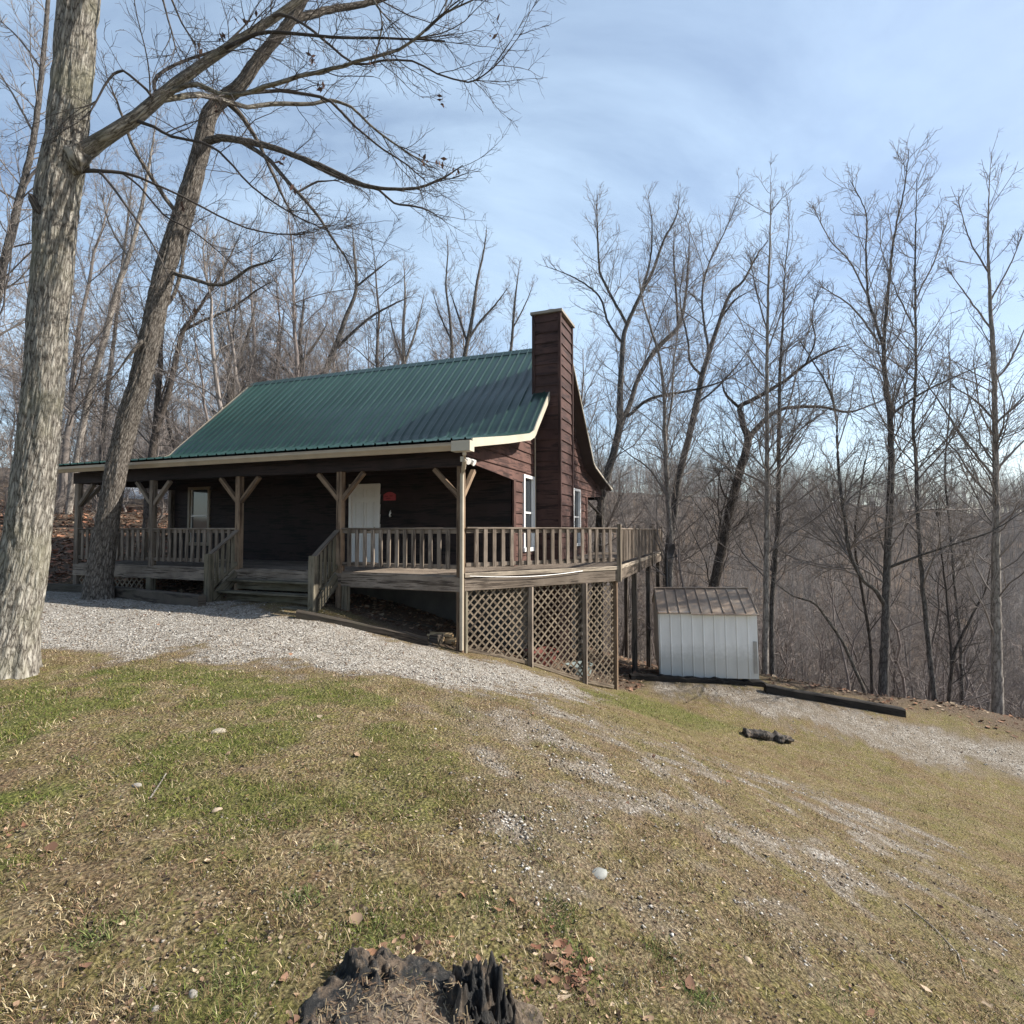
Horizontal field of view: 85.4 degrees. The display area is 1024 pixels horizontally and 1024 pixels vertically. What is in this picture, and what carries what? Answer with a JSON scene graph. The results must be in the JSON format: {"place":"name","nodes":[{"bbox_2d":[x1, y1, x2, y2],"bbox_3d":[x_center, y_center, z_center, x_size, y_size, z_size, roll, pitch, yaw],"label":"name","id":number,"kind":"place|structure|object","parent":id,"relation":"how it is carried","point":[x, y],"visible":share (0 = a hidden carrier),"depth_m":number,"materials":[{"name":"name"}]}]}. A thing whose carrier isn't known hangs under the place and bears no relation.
{"place":"outdoors","nodes":[
{"label":"outdoors","id":0,"kind":"place"},
{"bbox_2d":[0,469,1023,1023],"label":"ground","id":1,"kind":"structure","parent":0,"point":[994,789],"depth_m":4.26,"materials":[{"name":"plant"}]},
{"bbox_2d":[0,326,20,441],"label":"bare tree","id":2,"kind":"object","parent":1,"relation":"on","point":[9,392],"visible":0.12,"depth_m":48.17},
{"bbox_2d":[0,321,68,458],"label":"bare tree","id":3,"kind":"object","parent":1,"relation":"on","point":[11,406],"visible":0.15,"depth_m":40.73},
{"bbox_2d":[0,330,76,443],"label":"bare tree","id":4,"kind":"object","parent":1,"relation":"on","point":[16,398],"visible":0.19,"depth_m":28.64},
{"bbox_2d":[0,222,93,497],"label":"bare tree","id":5,"kind":"object","parent":1,"relation":"on","point":[18,330],"visible":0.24,"depth_m":34.91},
{"bbox_2d":[0,261,100,479],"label":"bare tree","id":6,"kind":"object","parent":1,"relation":"on","point":[67,368],"visible":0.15,"depth_m":34.23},
{"bbox_2d":[0,0,106,375],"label":"bare tree","id":7,"kind":"object","parent":1,"relation":"on","point":[9,241],"visible":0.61,"depth_m":17.30,"materials":[{"name":"grey plant"}]},
{"bbox_2d":[46,583,82,591],"bbox_3d":[-12.100,2.018,14.757,1.710,0.257,0.175,0,-2,6],"label":"landscape timber","id":8,"kind":"object","parent":1,"relation":"on","point":[56,587],"visible":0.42,"depth_m":14.65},
{"bbox_2d":[0,142,172,512],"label":"bare tree","id":9,"kind":"object","parent":1,"relation":"on","point":[70,418],"visible":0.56,"depth_m":27.72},
{"bbox_2d":[5,106,175,514],"bbox_3d":[-20.474,-10.235,26.858,6.986,20.975,4.421,0,-2,-7],"label":"bare tree","id":10,"kind":"object","parent":1,"relation":"on","point":[81,431],"visible":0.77,"depth_m":27.19,"materials":[{"name":"grey plant"}]},
{"bbox_2d":[76,311,115,460],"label":"bare tree","id":11,"kind":"object","parent":1,"relation":"on","point":[95,386],"visible":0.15,"depth_m":55.17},
{"bbox_2d":[0,500,193,589],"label":"leaf litter","id":12,"kind":"object","parent":1,"relation":"on","point":[158,582],"visible":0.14,"depth_m":20.24,"materials":[{"name":"plant"}]},
{"bbox_2d":[64,152,155,508],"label":"bare tree","id":13,"kind":"object","parent":1,"relation":"on","point":[116,316],"visible":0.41,"depth_m":30.25,"materials":[{"name":"grey plant"}]},
{"bbox_2d":[0,374,221,527],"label":"undergrowth","id":14,"kind":"object","parent":1,"relation":"on","point":[86,451],"visible":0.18,"depth_m":29.25,"materials":[{"name":"plant"}]},
{"bbox_2d":[77,281,179,435],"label":"bare tree","id":15,"kind":"object","parent":1,"relation":"on","point":[150,395],"visible":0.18,"depth_m":48.60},
{"bbox_2d":[99,252,205,457],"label":"bare tree","id":16,"kind":"object","parent":1,"relation":"on","point":[168,429],"visible":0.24,"depth_m":35.33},
{"bbox_2d":[115,586,205,606],"bbox_3d":[-8.749,1.939,13.019,5.298,0.296,0.177,-1,-2,32],"label":"landscape timber","id":17,"kind":"object","parent":1,"relation":"on","point":[169,597],"visible":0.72,"depth_m":12.35,"materials":[{"name":"wood"}]},
{"bbox_2d":[63,188,282,527],"bbox_3d":[-14.926,-6.982,23.860,8.948,15.955,5.474,0,-2,0],"label":"bare tree","id":18,"kind":"object","parent":1,"relation":"on","point":[160,408],"visible":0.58,"depth_m":23.98,"materials":[{"name":"grey plant"}]},
{"bbox_2d":[134,336,214,455],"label":"bare tree","id":19,"kind":"object","parent":1,"relation":"on","point":[182,407],"visible":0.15,"depth_m":51.63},
{"bbox_2d":[142,275,245,453],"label":"bare tree","id":20,"kind":"object","parent":1,"relation":"on","point":[203,391],"visible":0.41,"depth_m":23.06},
{"bbox_2d":[121,195,267,426],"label":"bare tree","id":21,"kind":"object","parent":1,"relation":"on","point":[215,372],"visible":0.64,"depth_m":21.98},
{"bbox_2d":[162,249,275,444],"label":"bare tree","id":22,"kind":"object","parent":1,"relation":"on","point":[228,394],"visible":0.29,"depth_m":30.47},
{"bbox_2d":[154,217,288,434],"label":"bare tree","id":23,"kind":"object","parent":1,"relation":"on","point":[226,323],"visible":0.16,"depth_m":43.72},
{"bbox_2d":[172,211,293,427],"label":"bare tree","id":24,"kind":"object","parent":1,"relation":"on","point":[233,351],"visible":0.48,"depth_m":29.71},
{"bbox_2d":[200,271,277,421],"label":"bare tree","id":25,"kind":"object","parent":1,"relation":"on","point":[252,317],"visible":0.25,"depth_m":34.33,"materials":[{"name":"brown plant"}]},
{"bbox_2d":[175,185,309,410],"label":"bare tree","id":26,"kind":"object","parent":1,"relation":"on","point":[251,270],"visible":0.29,"depth_m":39.65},
{"bbox_2d":[214,304,279,401],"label":"bare tree","id":27,"kind":"object","parent":1,"relation":"on","point":[251,333],"visible":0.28,"depth_m":31.59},
{"bbox_2d":[205,288,291,399],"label":"bare tree","id":28,"kind":"object","parent":1,"relation":"on","point":[252,346],"visible":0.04,"depth_m":39.59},
{"bbox_2d":[214,270,310,381],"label":"bare tree","id":29,"kind":"object","parent":1,"relation":"on","point":[270,339],"visible":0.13,"depth_m":36.93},
{"bbox_2d":[220,218,320,393],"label":"bare tree","id":30,"kind":"object","parent":1,"relation":"on","point":[278,314],"visible":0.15,"depth_m":44.58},
{"bbox_2d":[0,0,565,679],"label":"oak tree","id":31,"kind":"object","parent":1,"relation":"on","point":[70,148],"visible":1,"depth_m":6.88,"materials":[{"name":"grey plant"}]},
{"bbox_2d":[66,0,512,599],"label":"leaning tree","id":32,"kind":"object","parent":1,"relation":"on","point":[100,564],"visible":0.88,"depth_m":13.26,"materials":[{"name":"brown plant"}]},
{"bbox_2d":[243,258,337,381],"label":"bare tree","id":33,"kind":"object","parent":1,"relation":"on","point":[291,351],"visible":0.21,"depth_m":33.14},
{"bbox_2d":[240,292,346,382],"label":"bare tree","id":34,"kind":"object","parent":1,"relation":"on","point":[304,367],"visible":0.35,"depth_m":24.81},
{"bbox_2d":[255,268,331,380],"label":"bare tree","id":35,"kind":"object","parent":1,"relation":"on","point":[300,333],"visible":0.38,"depth_m":33.31,"materials":[{"name":"brown plant"}]},
{"bbox_2d":[217,163,378,380],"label":"bare tree","id":36,"kind":"object","parent":1,"relation":"on","point":[292,294],"visible":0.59,"depth_m":30.64,"materials":[{"name":"plant"}]},
{"bbox_2d":[3,822,602,1003],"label":"leaf litter","id":37,"kind":"object","parent":1,"relation":"on","point":[567,951],"visible":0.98,"depth_m":2.38,"materials":[{"name":"plant"}]},
{"bbox_2d":[300,318,337,373],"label":"bare tree","id":38,"kind":"object","parent":1,"relation":"on","point":[320,346],"visible":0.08,"depth_m":30.41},
{"bbox_2d":[302,300,356,372],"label":"bare tree","id":39,"kind":"object","parent":1,"relation":"on","point":[323,335],"visible":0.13,"depth_m":39.86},
{"bbox_2d":[312,334,352,372],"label":"bare tree","id":40,"kind":"object","parent":1,"relation":"on","point":[334,367],"visible":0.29,"depth_m":30.72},
{"bbox_2d":[304,269,369,373],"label":"bare tree","id":41,"kind":"object","parent":1,"relation":"on","point":[337,322],"visible":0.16,"depth_m":44.94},
{"bbox_2d":[323,308,369,372],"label":"bare tree","id":42,"kind":"object","parent":1,"relation":"on","point":[350,344],"visible":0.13,"depth_m":41.68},
{"bbox_2d":[58,308,662,689],"bbox_3d":[-3.362,0.371,18.847,15.139,12.100,14.858,-1,-2,21],"label":"log cabin","id":43,"kind":"object","parent":1,"relation":"on","point":[484,469],"visible":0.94,"depth_m":14.89,"materials":[{"name":"brown wood"}]},
{"bbox_2d":[187,487,210,545],"bbox_3d":[-9.882,0.134,17.545,0.980,1.850,0.135,-1,-2,21],"label":"window","id":44,"kind":"structure","parent":43,"relation":"in","point":[198,512],"depth_m":17.59,"materials":[{"name":"glass"}]},
{"bbox_2d":[348,483,380,562],"bbox_3d":[-4.068,0.311,15.299,1.020,2.170,0.115,-1,-2,21],"label":"door","id":45,"kind":"structure","parent":43,"relation":"in","point":[364,501],"depth_m":15.30,"materials":[{"name":"paint"}]},
{"bbox_2d":[522,474,534,551],"bbox_3d":[0.437,0.038,14.885,0.135,2.030,0.920,-1,-2,21],"label":"window","id":46,"kind":"structure","parent":43,"relation":"in","point":[528,482],"depth_m":15.01,"materials":[{"name":"white paint"}]},
{"bbox_2d":[574,488,580,545],"bbox_3d":[2.280,0.193,19.692,0.135,2.030,1.040,-1,-2,21],"label":"window","id":47,"kind":"structure","parent":43,"relation":"in","point":[577,493],"depth_m":19.99,"materials":[{"name":"white paint"}]},
{"bbox_2d":[302,206,420,375],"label":"bare tree","id":48,"kind":"object","parent":1,"relation":"on","point":[350,333],"visible":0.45,"depth_m":32.31,"materials":[{"name":"grey plant"}]},
{"bbox_2d":[296,609,427,645],"bbox_3d":[-2.878,2.260,10.766,2.479,0.774,0.208,0,-2,-9],"label":"landscape timber","id":49,"kind":"object","parent":1,"relation":"on","point":[407,636],"visible":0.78,"depth_m":10.70,"materials":[{"name":"wood"}]},
{"bbox_2d":[309,195,435,370],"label":"bare tree","id":50,"kind":"object","parent":1,"relation":"on","point":[377,328],"visible":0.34,"depth_m":37.83,"materials":[{"name":"plant"}]},
{"bbox_2d":[337,299,414,371],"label":"bare tree","id":51,"kind":"object","parent":1,"relation":"on","point":[370,345],"visible":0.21,"depth_m":40.92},
{"bbox_2d":[370,320,419,366],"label":"bare tree","id":52,"kind":"object","parent":1,"relation":"on","point":[393,362],"visible":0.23,"depth_m":35.82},
{"bbox_2d":[383,251,431,364],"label":"bare tree","id":53,"kind":"object","parent":1,"relation":"on","point":[403,354],"visible":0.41,"depth_m":36.33,"materials":[{"name":"grey plant"}]},
{"bbox_2d":[299,946,546,1023],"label":"tree stump","id":54,"kind":"object","parent":1,"relation":"on","point":[473,991],"visible":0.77,"depth_m":1.95,"materials":[{"name":"grey wood"}]},
{"bbox_2d":[429,632,455,643],"bbox_3d":[-1.408,2.639,11.573,0.206,0.277,0.821,-1,-2,26],"label":"landscape timber","id":55,"kind":"object","parent":1,"relation":"on","point":[436,638],"visible":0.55,"depth_m":11.24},
{"bbox_2d":[415,311,470,359],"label":"bare tree","id":56,"kind":"object","parent":1,"relation":"on","point":[444,340],"visible":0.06,"depth_m":51.75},
{"bbox_2d":[421,229,473,360],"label":"bare tree","id":57,"kind":"object","parent":1,"relation":"on","point":[450,335],"visible":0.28,"depth_m":35.40,"materials":[{"name":"grey plant"}]},
{"bbox_2d":[417,283,489,359],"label":"bare tree","id":58,"kind":"object","parent":1,"relation":"on","point":[446,344],"visible":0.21,"depth_m":36.98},
{"bbox_2d":[435,224,511,358],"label":"bare tree","id":59,"kind":"object","parent":1,"relation":"on","point":[470,332],"visible":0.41,"depth_m":34.35,"materials":[{"name":"grey plant"}]},
{"bbox_2d":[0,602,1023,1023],"bbox_3d":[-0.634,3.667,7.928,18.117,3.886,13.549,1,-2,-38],"label":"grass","id":60,"kind":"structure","parent":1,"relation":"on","point":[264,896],"depth_m":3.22,"materials":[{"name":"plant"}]},
{"bbox_2d":[0,513,1023,736],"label":"leaf litter","id":61,"kind":"object","parent":1,"relation":"on","point":[454,628],"visible":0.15,"depth_m":14.49,"materials":[{"name":"plant"}]},
{"bbox_2d":[0,604,1023,1023],"bbox_3d":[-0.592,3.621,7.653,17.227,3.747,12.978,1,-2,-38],"label":"leaf litter","id":62,"kind":"object","parent":1,"relation":"on","point":[166,878],"visible":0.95,"depth_m":2.68,"materials":[{"name":"plant"}]},
{"bbox_2d":[491,256,537,351],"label":"bare tree","id":63,"kind":"object","parent":1,"relation":"on","point":[514,315],"visible":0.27,"depth_m":38.41,"materials":[{"name":"grey plant"}]},
{"bbox_2d":[40,598,1023,1022],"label":"gravel","id":64,"kind":"structure","parent":1,"relation":"on","point":[444,674],"depth_m":8.02,"materials":[{"name":"gravel"}]},
{"bbox_2d":[524,647,558,665],"bbox_3d":[0.684,3.469,13.257,0.772,0.341,0.594,1,-2,-29],"label":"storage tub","id":65,"kind":"object","parent":1,"relation":"on","point":[544,655],"visible":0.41,"depth_m":13.10,"materials":[{"name":"grey plastic"}]},
{"bbox_2d":[78,362,1023,707],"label":"wood","id":66,"kind":"object","parent":1,"relation":"on","point":[740,578],"visible":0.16,"depth_m":90.81,"materials":[{"name":"plant"}]},
{"bbox_2d":[547,302,639,551],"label":"bare tree","id":67,"kind":"object","parent":1,"relation":"on","point":[582,395],"visible":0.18,"depth_m":33.47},
{"bbox_2d":[592,867,606,879],"bbox_3d":[0.495,2.067,3.164,0.085,0.045,0.115,-1,-2,37],"label":"stone","id":68,"kind":"object","parent":1,"relation":"on","point":[600,872],"visible":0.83,"depth_m":3.15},
{"bbox_2d":[603,582,652,660],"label":"bare tree","id":69,"kind":"object","parent":1,"relation":"on","point":[630,620],"visible":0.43,"depth_m":25.76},
{"bbox_2d":[610,572,654,662],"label":"bare tree","id":70,"kind":"object","parent":1,"relation":"on","point":[637,623],"visible":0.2,"depth_m":30.89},
{"bbox_2d":[604,486,664,656],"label":"bare tree","id":71,"kind":"object","parent":1,"relation":"on","point":[620,612],"visible":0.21,"depth_m":34.54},
{"bbox_2d":[535,178,764,649],"bbox_3d":[6.140,-4.034,24.141,10.963,21.194,7.060,1,-2,-22],"label":"bare tree","id":72,"kind":"object","parent":1,"relation":"on","point":[622,416],"visible":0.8,"depth_m":24.22,"materials":[{"name":"grey plant"}]},
{"bbox_2d":[577,257,730,593],"bbox_3d":[4.820,-1.771,19.660,5.435,14.835,3.864,0,-2,0],"label":"bare tree","id":73,"kind":"object","parent":1,"relation":"on","point":[664,435],"visible":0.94,"depth_m":19.53,"materials":[{"name":"grey plant"}]},
{"bbox_2d":[630,491,702,663],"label":"bare tree","id":74,"kind":"object","parent":1,"relation":"on","point":[655,563],"visible":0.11,"depth_m":28.16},
{"bbox_2d":[665,544,677,586],"bbox_3d":[5.180,3.129,18.052,0.336,4.195,0.442,0,-2,0],"label":"satellite dish","id":75,"kind":"object","parent":1,"relation":"on","point":[669,553],"visible":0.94,"depth_m":18.21,"materials":[{"name":"black metal"}]},
{"bbox_2d":[618,414,731,637],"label":"bare tree","id":76,"kind":"object","parent":1,"relation":"on","point":[677,582],"visible":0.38,"depth_m":23.57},
{"bbox_2d":[638,502,737,634],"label":"bare tree","id":77,"kind":"object","parent":1,"relation":"on","point":[689,558],"visible":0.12,"depth_m":30.39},
{"bbox_2d":[629,672,765,686],"bbox_3d":[4.964,4.498,14.827,3.737,0.456,0.246,0,-2,-6],"label":"landscape timber","id":78,"kind":"object","parent":1,"relation":"on","point":[684,679],"visible":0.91,"depth_m":14.73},
{"bbox_2d":[652,587,758,678],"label":"garden shed","id":79,"kind":"structure","parent":1,"relation":"on","point":[707,632],"depth_m":15.12,"materials":[{"name":"white metal"}]},
{"bbox_2d":[632,168,780,586],"bbox_3d":[8.044,-3.880,23.317,6.751,22.196,5.537,0,-2,0],"label":"bare tree","id":80,"kind":"object","parent":1,"relation":"on","point":[677,476],"visible":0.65,"depth_m":23.06,"materials":[{"name":"grey plant"}]},
{"bbox_2d":[742,727,793,743],"bbox_3d":[5.473,4.780,11.828,1.044,0.278,0.393,9,-2,2],"label":"rotten log","id":81,"kind":"object","parent":1,"relation":"on","point":[775,735],"visible":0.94,"depth_m":11.73,"materials":[{"name":"grey wood"}]},
{"bbox_2d":[676,193,871,675],"bbox_3d":[8.769,-2.285,18.974,5.861,16.908,5.112,-2,-2,39],"label":"bare tree","id":82,"kind":"object","parent":1,"relation":"on","point":[774,564],"visible":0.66,"depth_m":18.61,"materials":[{"name":"grey plant"}]},
{"bbox_2d":[656,281,909,586],"bbox_3d":[9.867,-1.081,20.241,10.233,14.841,5.351,0,-2,0],"label":"bare tree","id":83,"kind":"object","parent":1,"relation":"on","point":[718,567],"visible":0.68,"depth_m":19.91,"materials":[{"name":"brown plant"}]},
{"bbox_2d":[762,602,806,677],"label":"bare tree","id":84,"kind":"object","parent":1,"relation":"on","point":[780,671],"visible":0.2,"depth_m":37.18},
{"bbox_2d":[671,155,906,674],"bbox_3d":[8.661,-3.179,17.494,5.838,17.045,6.290,2,-2,-40],"label":"bare tree","id":85,"kind":"object","parent":1,"relation":"on","point":[767,507],"visible":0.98,"depth_m":17.62,"materials":[{"name":"grey plant"}]},
{"bbox_2d":[780,616,826,683],"bbox_3d":[21.022,12.702,39.356,4.495,11.053,4.393,-1,-2,22],"label":"shrub","id":86,"kind":"object","parent":1,"relation":"on","point":[808,661],"visible":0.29,"depth_m":39.55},
{"bbox_2d":[603,484,1023,719],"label":"undergrowth","id":87,"kind":"object","parent":1,"relation":"on","point":[900,688],"visible":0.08,"depth_m":21.98,"materials":[{"name":"plant"}]},
{"bbox_2d":[770,571,866,693],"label":"bare tree","id":88,"kind":"object","parent":1,"relation":"on","point":[843,644],"visible":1,"depth_m":16.27,"materials":[{"name":"brown plant"}]},
{"bbox_2d":[790,584,868,691],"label":"bare tree","id":89,"kind":"object","parent":1,"relation":"on","point":[831,646],"visible":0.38,"depth_m":30.60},
{"bbox_2d":[792,582,867,685],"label":"bare tree","id":90,"kind":"object","parent":1,"relation":"on","point":[836,621],"visible":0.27,"depth_m":40.69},
{"bbox_2d":[810,624,851,689],"bbox_3d":[15.107,8.284,26.233,1.926,6.180,2.359,0,-5,35],"label":"shrub","id":91,"kind":"object","parent":1,"relation":"on","point":[825,655],"visible":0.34,"depth_m":26.36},
{"bbox_2d":[764,683,905,717],"bbox_3d":[8.224,4.823,14.223,3.275,0.664,0.232,0,-2,10],"label":"landscape timber","id":92,"kind":"object","parent":1,"relation":"on","point":[772,689],"visible":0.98,"depth_m":14.12,"materials":[{"name":"wood"}]},
{"bbox_2d":[830,601,890,688],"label":"shrub","id":93,"kind":"object","parent":1,"relation":"on","point":[853,619],"visible":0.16,"depth_m":41.72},
{"bbox_2d":[817,432,912,693],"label":"bare tree","id":94,"kind":"object","parent":1,"relation":"on","point":[865,612],"visible":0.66,"depth_m":18.38,"materials":[{"name":"grey plant"}]},
{"bbox_2d":[728,125,1023,695],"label":"bare tree","id":95,"kind":"object","parent":1,"relation":"on","point":[884,600],"visible":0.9,"depth_m":16.87,"materials":[{"name":"grey plant"}]},
{"bbox_2d":[842,592,915,695],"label":"bare tree","id":96,"kind":"object","parent":1,"relation":"on","point":[864,638],"visible":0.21,"depth_m":34.03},
{"bbox_2d":[857,577,939,695],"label":"bare tree","id":97,"kind":"object","parent":1,"relation":"on","point":[894,658],"visible":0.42,"depth_m":22.89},
{"bbox_2d":[867,576,955,701],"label":"bare tree","id":98,"kind":"object","parent":1,"relation":"on","point":[905,652],"visible":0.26,"depth_m":30.55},
{"bbox_2d":[893,598,944,695],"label":"shrub","id":99,"kind":"object","parent":1,"relation":"on","point":[913,644],"visible":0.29,"depth_m":55.20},
{"bbox_2d":[834,153,1023,701],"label":"bare tree","id":100,"kind":"object","parent":1,"relation":"on","point":[914,306],"visible":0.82,"depth_m":16.59,"materials":[{"name":"grey plant"}]},
{"bbox_2d":[874,565,985,702],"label":"bare tree","id":101,"kind":"object","parent":1,"relation":"on","point":[941,606],"visible":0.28,"depth_m":24.59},
{"bbox_2d":[891,478,1015,702],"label":"bare tree","id":102,"kind":"object","parent":1,"relation":"on","point":[953,656],"visible":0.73,"depth_m":17.36,"materials":[{"name":"brown plant"}]},
{"bbox_2d":[885,128,1023,714],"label":"bare tree","id":103,"kind":"object","parent":1,"relation":"on","point":[997,680],"visible":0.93,"depth_m":15.98,"materials":[{"name":"grey plant"}]},
{"bbox_2d":[910,309,1003,704],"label":"bare tree","id":104,"kind":"object","parent":1,"relation":"on","point":[959,625],"visible":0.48,"depth_m":19.94,"materials":[{"name":"grey plant"}]},
{"bbox_2d":[891,528,1022,705],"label":"shrub","id":105,"kind":"object","parent":1,"relation":"on","point":[956,665],"visible":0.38,"depth_m":22.95,"materials":[{"name":"plant"}]},
{"bbox_2d":[929,577,1018,712],"bbox_3d":[23.710,8.595,28.050,4.841,10.951,4.496,-1,-7,-36],"label":"shrub","id":106,"kind":"object","parent":1,"relation":"on","point":[978,654],"visible":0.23,"depth_m":28.16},
{"bbox_2d":[956,567,1023,710],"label":"bare tree","id":107,"kind":"object","parent":1,"relation":"on","point":[989,669],"visible":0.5,"depth_m":25.92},
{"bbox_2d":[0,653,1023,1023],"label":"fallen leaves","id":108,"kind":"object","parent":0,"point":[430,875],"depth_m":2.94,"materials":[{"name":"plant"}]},
{"bbox_2d":[0,0,1023,514],"label":"sky","id":109,"kind":"structure","parent":0,"point":[691,94],"materials":[{"name":"blue"}]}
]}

